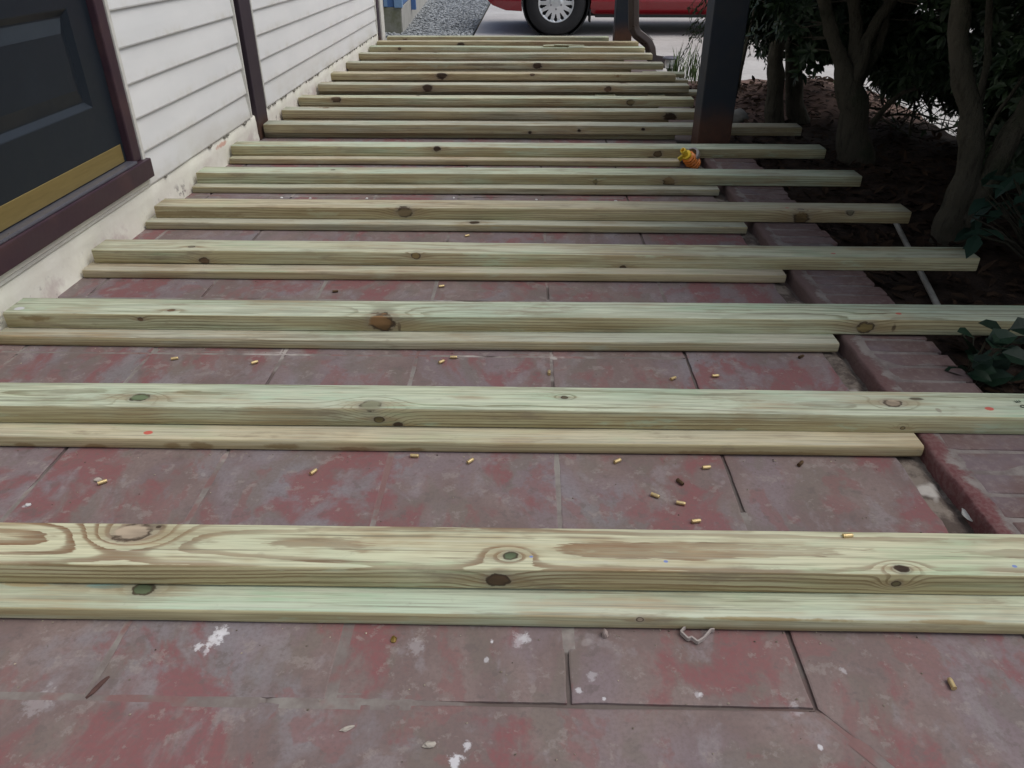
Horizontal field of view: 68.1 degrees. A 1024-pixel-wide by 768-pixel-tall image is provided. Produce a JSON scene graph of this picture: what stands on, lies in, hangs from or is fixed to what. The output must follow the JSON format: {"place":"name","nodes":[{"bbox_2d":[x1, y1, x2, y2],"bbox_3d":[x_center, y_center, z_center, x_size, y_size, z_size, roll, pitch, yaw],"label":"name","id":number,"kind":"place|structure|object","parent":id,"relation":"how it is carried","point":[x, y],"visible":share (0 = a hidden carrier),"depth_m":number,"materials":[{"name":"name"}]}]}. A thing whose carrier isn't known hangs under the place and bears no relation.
{"place":"outdoors","nodes":[
{"label":"outdoors","id":0,"kind":"place"},
{"bbox_2d":[385,0,489,37],"bbox_3d":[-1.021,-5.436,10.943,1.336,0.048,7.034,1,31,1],"label":"gravel","id":1,"kind":"structure","parent":0,"point":[454,6],"depth_m":9.50,"materials":[{"name":"grey gravel"}]},
{"bbox_2d":[472,3,490,35],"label":"ground","id":2,"kind":"structure","parent":0,"point":[481,20],"depth_m":10.27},
{"bbox_2d":[0,0,385,330],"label":"house","id":3,"kind":"structure","parent":2,"relation":"on","point":[120,119],"depth_m":2.37,"materials":[{"name":"white plastic"}]},
{"bbox_2d":[0,0,126,232],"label":"door","id":4,"kind":"structure","parent":3,"relation":"in","point":[59,130],"depth_m":2.01,"materials":[{"name":"paint"}]},
{"bbox_2d":[383,0,426,34],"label":"blue house","id":5,"kind":"structure","parent":2,"relation":"on","point":[399,15],"depth_m":8.17,"materials":[{"name":"concrete"}]},
{"bbox_2d":[688,75,1023,393],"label":"planting bed","id":6,"kind":"object","parent":2,"relation":"on","point":[979,281],"visible":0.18,"depth_m":3.06,"materials":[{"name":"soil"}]},
{"bbox_2d":[664,43,700,84],"bbox_3d":[1.278,-2.308,5.416,0.475,0.258,0.719,1,31,1],"label":"grass tuft","id":7,"kind":"object","parent":6,"relation":"on","point":[693,72],"visible":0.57,"depth_m":5.47,"materials":[{"name":"green plant"}]},
{"bbox_2d":[679,0,766,86],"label":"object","id":8,"kind":"object","parent":6,"relation":"on","point":[697,19],"visible":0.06,"depth_m":4.88,"materials":[{"name":"green plant"}]},
{"bbox_2d":[733,108,748,122],"bbox_3d":[1.242,-1.465,4.150,0.108,0.083,0.112,17,35,26],"label":"rock","id":9,"kind":"object","parent":6,"relation":"on","point":[740,115],"visible":0.63,"depth_m":4.11,"materials":[{"name":"grey stone"}]},
{"bbox_2d":[736,8,754,95],"bbox_3d":[1.342,-1.888,4.383,0.018,0.567,0.367,5,31,8],"label":"garden stake","id":10,"kind":"object","parent":6,"relation":"on","point":[744,53],"visible":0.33,"depth_m":4.34,"materials":[{"name":"green"}]},
{"bbox_2d":[744,0,920,125],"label":"rhododendron shrub","id":11,"kind":"object","parent":6,"relation":"on","point":[778,76],"visible":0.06,"depth_m":4.05,"materials":[{"name":"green plant"}]},
{"bbox_2d":[745,0,1023,166],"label":"rhododendron shrub","id":12,"kind":"object","parent":6,"relation":"on","point":[847,39],"visible":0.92,"depth_m":3.35,"materials":[{"name":"green plant"}]},
{"bbox_2d":[831,68,984,137],"bbox_3d":[2.172,-1.506,3.893,0.811,0.555,0.908,20,36,29],"label":"twiggy bush","id":13,"kind":"object","parent":6,"relation":"on","point":[912,114],"visible":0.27,"depth_m":3.90,"materials":[{"name":"grey plant"}]},
{"bbox_2d":[893,223,940,304],"bbox_3d":[1.251,-0.385,2.353,0.017,0.023,0.872,8,32,13],"label":"plastic pipe","id":14,"kind":"object","parent":6,"relation":"on","point":[924,279],"visible":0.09,"depth_m":2.22,"materials":[{"name":"grey plastic"}]},
{"bbox_2d":[865,0,1023,189],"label":"rhododendron shrub","id":15,"kind":"object","parent":6,"relation":"on","point":[1006,73],"visible":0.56,"depth_m":3.09,"materials":[{"name":"green plant"}]},
{"bbox_2d":[928,0,1023,246],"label":"rhododendron shrub","id":16,"kind":"object","parent":6,"relation":"on","point":[963,192],"visible":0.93,"depth_m":2.38,"materials":[{"name":"plant"}]},
{"bbox_2d":[945,317,1023,387],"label":"ground plant","id":17,"kind":"object","parent":6,"relation":"on","point":[990,366],"visible":0.77,"depth_m":1.64,"materials":[{"name":"green plant"}]},
{"bbox_2d":[954,169,1023,259],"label":"laurel sprig","id":18,"kind":"object","parent":6,"relation":"on","point":[980,207],"visible":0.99,"depth_m":2.13,"materials":[{"name":"green plant"}]},
{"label":"porch footing","id":19,"kind":"structure","parent":2,"relation":"on","visible":0},
{"bbox_2d":[624,60,943,711],"bbox_3d":[-0.111,-0.767,2.957,2.192,0.001,8.860,1,31,1],"label":"floor base","id":20,"kind":"object","parent":19,"relation":"on","point":[682,139],"depth_m":3.70,"materials":[{"name":"tile"}]},
{"bbox_2d":[0,94,894,767],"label":"floor grout","id":21,"kind":"object","parent":20,"relation":"on","point":[332,700],"visible":0.14,"depth_m":1.02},
{"bbox_2d":[0,94,1023,767],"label":"porch floor","id":22,"kind":"structure","parent":20,"relation":"on","point":[926,716],"depth_m":1.06,"materials":[{"name":"red paint"}]},
{"bbox_2d":[86,676,109,698],"bbox_3d":[-0.537,0.392,0.982,0.008,0.004,0.037,12,33,19],"label":"splinter","id":23,"kind":"object","parent":22,"relation":"on","point":[98,686],"visible":1,"depth_m":0.98,"materials":[{"name":"brown wood"}]},
{"bbox_2d":[97,479,106,484],"bbox_3d":[-0.727,0.174,1.343,0.015,0.008,0.007,-21,62,-31],"label":"brass casing","id":24,"kind":"object","parent":22,"relation":"on","point":[102,482],"visible":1,"depth_m":1.34,"materials":[{"name":"gold metal"}]},
{"bbox_2d":[309,468,317,475],"bbox_3d":[-0.359,0.159,1.369,0.008,0.007,0.015,31,40,17],"label":"brass casing","id":25,"kind":"object","parent":22,"relation":"on","point":[313,471],"visible":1,"depth_m":1.37,"materials":[{"name":"gold metal"}]},
{"bbox_2d":[339,725,354,731],"bbox_3d":[-0.203,0.423,0.930,0.019,0.004,0.006,-13,33,-20],"label":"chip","id":26,"kind":"object","parent":22,"relation":"on","point":[346,728],"visible":1,"depth_m":0.93,"materials":[{"name":"white"}]},
{"bbox_2d":[391,635,396,642],"bbox_3d":[-0.164,0.353,1.049,0.009,0.003,0.014,-2,31,-4],"label":"scrap","id":27,"kind":"object","parent":22,"relation":"on","point":[393,638],"visible":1,"depth_m":1.05,"materials":[{"name":"beige wood"}]},
{"bbox_2d":[410,454,418,457],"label":"brass casing","id":28,"kind":"object","parent":22,"relation":"on","point":[415,455],"visible":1,"depth_m":1.41,"materials":[{"name":"gold metal"}]},
{"bbox_2d":[0,326,838,351],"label":"board","id":29,"kind":"object","parent":22,"relation":"on","point":[455,340],"visible":0.72,"depth_m":1.77,"materials":[{"name":"wood"}]},
{"bbox_2d":[3,298,1023,335],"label":"joist","id":30,"kind":"object","parent":29,"relation":"on","point":[882,319],"visible":0.98,"depth_m":1.79,"materials":[{"name":"wood"}]},
{"bbox_2d":[422,741,435,747],"bbox_3d":[-0.100,0.434,0.911,0.018,0.006,0.008,-2,31,-3],"label":"pebble","id":31,"kind":"object","parent":22,"relation":"on","point":[428,744],"visible":1,"depth_m":0.91,"materials":[{"name":"beige stone"}]},
{"bbox_2d":[82,261,785,282],"bbox_3d":[-0.224,-0.323,2.156,1.971,0.028,0.090,1,31,1],"label":"board","id":32,"kind":"object","parent":22,"relation":"on","point":[93,269],"visible":0.65,"depth_m":2.12,"materials":[{"name":"wood"}]},
{"bbox_2d":[92,239,979,270],"bbox_3d":[0.054,-0.370,2.172,2.496,0.043,0.096,1,31,1],"label":"joist","id":33,"kind":"object","parent":32,"relation":"on","point":[554,255],"visible":1,"depth_m":2.14,"materials":[{"name":"wood"}]},
{"bbox_2d":[145,214,746,233],"bbox_3d":[-0.220,-0.530,2.503,1.963,0.028,0.094,1,31,1],"label":"board","id":34,"kind":"object","parent":22,"relation":"on","point":[593,226],"visible":0.76,"depth_m":2.47,"materials":[{"name":"wood"}]},
{"bbox_2d":[154,198,911,223],"bbox_3d":[0.057,-0.577,2.518,2.474,0.043,0.091,1,31,1],"label":"joist","id":35,"kind":"object","parent":34,"relation":"on","point":[549,210],"visible":1,"depth_m":2.49,"materials":[{"name":"wood"}]},
{"bbox_2d":[229,155,679,166],"bbox_3d":[-0.243,-0.948,3.204,1.887,0.028,0.090,1,31,1],"label":"board","id":36,"kind":"object","parent":22,"relation":"on","point":[511,161],"visible":0.77,"depth_m":3.17,"materials":[{"name":"wood"}]},
{"bbox_2d":[231,141,825,158],"bbox_3d":[0.063,-0.995,3.220,2.497,0.043,0.095,1,31,1],"label":"joist","id":37,"kind":"object","parent":36,"relation":"on","point":[493,149],"visible":0.99,"depth_m":3.19,"materials":[{"name":"wood"}]},
{"bbox_2d":[192,183,719,195],"bbox_3d":[-0.213,-0.739,2.854,1.962,0.028,0.090,1,31,1],"label":"board","id":38,"kind":"object","parent":22,"relation":"on","point":[686,190],"visible":0.81,"depth_m":2.82,"materials":[{"name":"wood"}]},
{"bbox_2d":[196,167,861,186],"bbox_3d":[0.057,-0.787,2.870,2.486,0.043,0.094,1,31,1],"label":"joist","id":39,"kind":"object","parent":38,"relation":"on","point":[555,176],"visible":1,"depth_m":2.84,"materials":[{"name":"wood"}]},
{"bbox_2d":[0,422,923,455],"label":"board","id":40,"kind":"object","parent":22,"relation":"on","point":[429,438],"visible":0.61,"depth_m":1.43,"materials":[{"name":"wood"}]},
{"bbox_2d":[0,383,1023,434],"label":"joist","id":41,"kind":"object","parent":40,"relation":"on","point":[693,409],"visible":1,"depth_m":1.45,"materials":[{"name":"beige wood"}]},
{"bbox_2d":[264,133,674,139],"bbox_3d":[-0.204,-1.199,3.627,1.947,0.028,0.090,1,31,1],"label":"board","id":42,"kind":"object","parent":22,"relation":"on","point":[442,135],"visible":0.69,"depth_m":3.59,"materials":[{"name":"wood"}]},
{"bbox_2d":[263,120,801,135],"bbox_3d":[0.089,-1.210,3.580,2.517,0.043,0.096,1,31,1],"label":"joist","id":43,"kind":"object","parent":42,"relation":"on","point":[544,127],"visible":0.89,"depth_m":3.55,"materials":[{"name":"wood"}]},
{"bbox_2d":[283,118,668,121],"bbox_3d":[-0.188,-1.361,3.899,1.967,0.029,0.095,1,31,1],"label":"board","id":44,"kind":"object","parent":22,"relation":"on","point":[334,119],"visible":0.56,"depth_m":3.86,"materials":[{"name":"wood"}]},
{"bbox_2d":[281,107,694,119],"bbox_3d":[-0.070,-1.382,3.869,2.200,0.043,0.091,1,31,1],"label":"joist","id":45,"kind":"object","parent":44,"relation":"on","point":[507,113],"visible":0.91,"depth_m":3.84,"materials":[{"name":"wood"}]},
{"bbox_2d":[300,105,658,107],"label":"board","id":46,"kind":"object","parent":22,"relation":"on","point":[394,106],"visible":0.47,"depth_m":4.15,"materials":[{"name":"wood"}]},
{"bbox_2d":[298,95,693,106],"bbox_3d":[-0.090,-1.557,4.161,2.154,0.043,0.089,1,31,1],"label":"joist","id":47,"kind":"object","parent":46,"relation":"on","point":[525,100],"visible":1,"depth_m":4.13,"materials":[{"name":"beige wood"}]},
{"bbox_2d":[348,69,630,71],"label":"board","id":48,"kind":"object","parent":22,"relation":"on","point":[497,70],"visible":0.48,"depth_m":5.26,"materials":[{"name":"wood"}]},
{"bbox_2d":[346,61,663,69],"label":"joist","id":49,"kind":"object","parent":48,"relation":"on","point":[622,65],"visible":1,"depth_m":5.24,"materials":[{"name":"beige wood"}]},
{"bbox_2d":[361,59,623,60],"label":"board","id":50,"kind":"object","parent":22,"relation":"on","point":[474,60],"visible":0.3,"depth_m":5.65,"materials":[{"name":"wood"}]},
{"bbox_2d":[358,52,652,59],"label":"joist","id":51,"kind":"object","parent":50,"relation":"on","point":[505,56],"visible":1,"depth_m":5.63,"materials":[{"name":"wood"}]},
{"bbox_2d":[3,139,984,767],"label":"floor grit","id":52,"kind":"object","parent":22,"relation":"on","point":[531,475],"visible":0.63,"depth_m":1.08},
{"bbox_2d":[320,89,696,95],"bbox_3d":[-0.018,-1.764,4.575,2.277,0.028,0.093,1,31,1],"label":"board","id":53,"kind":"object","parent":22,"relation":"on","point":[692,92],"visible":0.55,"depth_m":4.54,"materials":[{"name":"wood"}]},
{"bbox_2d":[318,82,688,92],"bbox_3d":[-0.054,-1.772,4.522,2.199,0.043,0.095,1,31,1],"label":"joist","id":54,"kind":"object","parent":53,"relation":"on","point":[498,87],"visible":1,"depth_m":4.49,"materials":[{"name":"wood"}]},
{"bbox_2d":[334,78,687,83],"bbox_3d":[-0.008,-1.972,4.923,2.282,0.028,0.092,1,31,1],"label":"board","id":55,"kind":"object","parent":22,"relation":"on","point":[681,80],"visible":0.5,"depth_m":4.89,"materials":[{"name":"wood"}]},
{"bbox_2d":[331,71,675,80],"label":"joist","id":56,"kind":"object","parent":55,"relation":"on","point":[528,76],"visible":1,"depth_m":4.83,"materials":[{"name":"wood"}]},
{"bbox_2d":[0,582,1023,633],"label":"board","id":57,"kind":"object","parent":22,"relation":"on","point":[930,613],"visible":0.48,"depth_m":1.07,"materials":[{"name":"beige wood"}]},
{"bbox_2d":[0,522,1023,595],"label":"joist","id":58,"kind":"object","parent":57,"relation":"on","point":[653,560],"visible":1,"depth_m":1.09,"materials":[{"name":"beige wood"}]},
{"bbox_2d":[842,533,853,537],"bbox_3d":[0.501,0.226,1.129,0.015,0.007,0.007,-3,41,-4],"label":"brass casing","id":59,"kind":"object","parent":58,"relation":"on","point":[848,535],"visible":1,"depth_m":1.13,"materials":[{"name":"gold metal"}]},
{"bbox_2d":[555,82,601,82],"bbox_3d":[0.431,-1.948,4.894,0.300,0.015,0.046,1,31,1],"label":"wood shim","id":60,"kind":"object","parent":22,"relation":"on","point":[578,82],"visible":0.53,"depth_m":4.87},
{"bbox_2d":[595,94,614,95],"bbox_3d":[0.553,-1.716,4.506,0.120,0.015,0.046,1,31,1],"label":"wood shim","id":61,"kind":"object","parent":22,"relation":"on","point":[604,94],"visible":0.68,"depth_m":4.49,"materials":[{"name":"beige wood"}]},
{"bbox_2d":[602,628,608,638],"bbox_3d":[0.129,0.346,1.052,0.009,0.013,0.012,-16,34,-25],"label":"scrap","id":62,"kind":"object","parent":22,"relation":"on","point":[605,635],"visible":1,"depth_m":1.05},
{"bbox_2d":[613,458,621,463],"bbox_3d":[0.195,0.142,1.398,0.015,0.007,0.007,-19,54,-29],"label":"brass casing","id":63,"kind":"object","parent":22,"relation":"on","point":[617,460],"visible":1,"depth_m":1.40,"materials":[{"name":"gold metal"}]},
{"bbox_2d":[650,492,659,497],"bbox_3d":[0.248,0.193,1.312,0.015,0.007,0.007,19,71,28],"label":"brass casing","id":64,"kind":"object","parent":22,"relation":"on","point":[655,495],"visible":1,"depth_m":1.31,"materials":[{"name":"gold metal"}]},
{"bbox_2d":[676,478,683,485],"bbox_3d":[0.299,0.174,1.345,0.008,0.007,0.015,-49,43,0],"label":"brass casing","id":65,"kind":"object","parent":22,"relation":"on","point":[679,481],"visible":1,"depth_m":1.34,"materials":[{"name":"brown metal"}]},
{"bbox_2d":[676,500,685,505],"bbox_3d":[0.289,0.203,1.295,0.015,0.008,0.007,9,19,15],"label":"brass casing","id":66,"kind":"object","parent":22,"relation":"on","point":[683,503],"visible":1,"depth_m":1.29,"materials":[{"name":"gold metal"}]},
{"bbox_2d":[678,147,700,168],"bbox_3d":[0.731,-0.948,3.134,0.120,0.084,0.081,26,34,-50],"label":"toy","id":67,"kind":"object","parent":22,"relation":"on","point":[688,158],"visible":0.98,"depth_m":3.12,"materials":[{"name":"orange plastic"}]},
{"bbox_2d":[691,519,700,523],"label":"brass casing","id":68,"kind":"object","parent":22,"relation":"on","point":[695,521],"visible":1,"depth_m":1.25,"materials":[{"name":"gold metal"}]},
{"bbox_2d":[680,627,714,643],"bbox_3d":[0.261,0.343,1.058,0.051,0.009,0.032,-19,36,-29],"label":"bark curl","id":69,"kind":"object","parent":22,"relation":"on","point":[692,638],"visible":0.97,"depth_m":1.05,"materials":[{"name":"beige wood"}]},
{"bbox_2d":[702,465,710,469],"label":"brass casing","id":70,"kind":"object","parent":22,"relation":"on","point":[706,467],"visible":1,"depth_m":1.38,"materials":[{"name":"gold metal"}]},
{"bbox_2d":[947,677,956,689],"bbox_3d":[0.571,0.389,0.984,0.007,0.008,0.015,15,31,-4],"label":"brass casing","id":71,"kind":"object","parent":22,"relation":"on","point":[951,683],"visible":1,"depth_m":0.98,"materials":[{"name":"gold metal"}]},
{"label":"lower board","id":72,"kind":"object","parent":22,"relation":"on","visible":0},
{"bbox_2d":[369,45,644,52],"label":"joist","id":73,"kind":"object","parent":72,"relation":"on","point":[448,48],"visible":0.81,"depth_m":5.95,"materials":[{"name":"wood"}]},
{"bbox_2d":[543,45,568,46],"bbox_3d":[0.346,-2.664,5.968,0.200,0.013,0.050,0,31,-1],"label":"wood shim","id":74,"kind":"object","parent":73,"relation":"on","point":[553,46],"visible":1,"depth_m":5.95,"materials":[{"name":"beige wood"}]},
{"bbox_2d":[554,44,583,45],"bbox_3d":[0.449,-2.659,5.944,0.235,0.009,0.030,1,31,2],"label":"wood shim","id":75,"kind":"object","parent":73,"relation":"on","point":[566,45],"visible":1,"depth_m":5.93,"materials":[{"name":"beige wood"}]},
{"label":"lower board","id":76,"kind":"object","parent":22,"relation":"on","visible":0},
{"bbox_2d":[377,40,638,45],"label":"joist","id":77,"kind":"object","parent":76,"relation":"on","point":[498,42],"visible":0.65,"depth_m":6.25,"materials":[{"name":"wood"}]},
{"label":"lower board","id":78,"kind":"object","parent":22,"relation":"on","visible":0},
{"bbox_2d":[387,35,608,40],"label":"joist","id":79,"kind":"object","parent":78,"relation":"on","point":[555,38],"visible":0.56,"depth_m":6.53,"materials":[{"name":"wood"}]},
{"bbox_2d":[612,0,631,40],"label":"porch post","id":80,"kind":"object","parent":20,"relation":"on","point":[621,31],"depth_m":6.24,"materials":[{"name":"paint"}]},
{"bbox_2d":[648,94,664,95],"bbox_3d":[0.859,-1.716,4.506,0.100,0.014,0.045,2,31,3],"label":"wood shim","id":81,"kind":"object","parent":20,"relation":"on","point":[656,94],"visible":0.56,"depth_m":4.49,"materials":[{"name":"beige wood"}]},
{"bbox_2d":[642,71,684,77],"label":"board","id":82,"kind":"object","parent":20,"relation":"on","point":[680,74],"visible":0.46,"depth_m":5.12,"materials":[{"name":"wood"}]},
{"bbox_2d":[691,0,749,143],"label":"porch post","id":83,"kind":"object","parent":20,"relation":"on","point":[722,46],"visible":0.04,"depth_m":3.19,"materials":[{"name":"paint"}]},
{"bbox_2d":[697,164,1023,638],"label":"mortar bed","id":84,"kind":"object","parent":20,"relation":"on","point":[946,511],"visible":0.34,"depth_m":1.39,"materials":[{"name":"grey concrete"}]},
{"bbox_2d":[699,158,1023,534],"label":"brick edging","id":85,"kind":"object","parent":19,"relation":"on","point":[979,478],"visible":0.39,"depth_m":1.64,"materials":[{"name":"red brick"}]},
{"bbox_2d":[961,508,972,521],"bbox_3d":[0.770,0.222,1.269,0.022,0.004,0.043,-15,34,-23],"label":"plaster flake","id":86,"kind":"object","parent":85,"relation":"on","point":[965,514],"visible":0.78,"depth_m":1.27,"materials":[{"name":"white paint"}]},
{"bbox_2d":[474,3,972,135],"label":"driveway","id":87,"kind":"structure","parent":0,"point":[666,36],"depth_m":8.36,"materials":[{"name":"concrete"}]},
{"bbox_2d":[488,0,707,35],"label":"parked car","id":88,"kind":"object","parent":87,"relation":"on","point":[554,17],"visible":0.48,"depth_m":8.07,"materials":[{"name":"red paint"}]},
{"bbox_2d":[628,0,664,67],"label":"downspout","id":89,"kind":"object","parent":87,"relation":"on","point":[641,37],"visible":0.77,"depth_m":6.04,"materials":[{"name":"brown paint"}]},
{"bbox_2d":[662,56,678,70],"bbox_3d":[1.192,-2.377,5.727,0.124,0.188,0.124,1,31,1],"label":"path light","id":90,"kind":"object","parent":87,"relation":"on","point":[672,58],"visible":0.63,"depth_m":5.67,"materials":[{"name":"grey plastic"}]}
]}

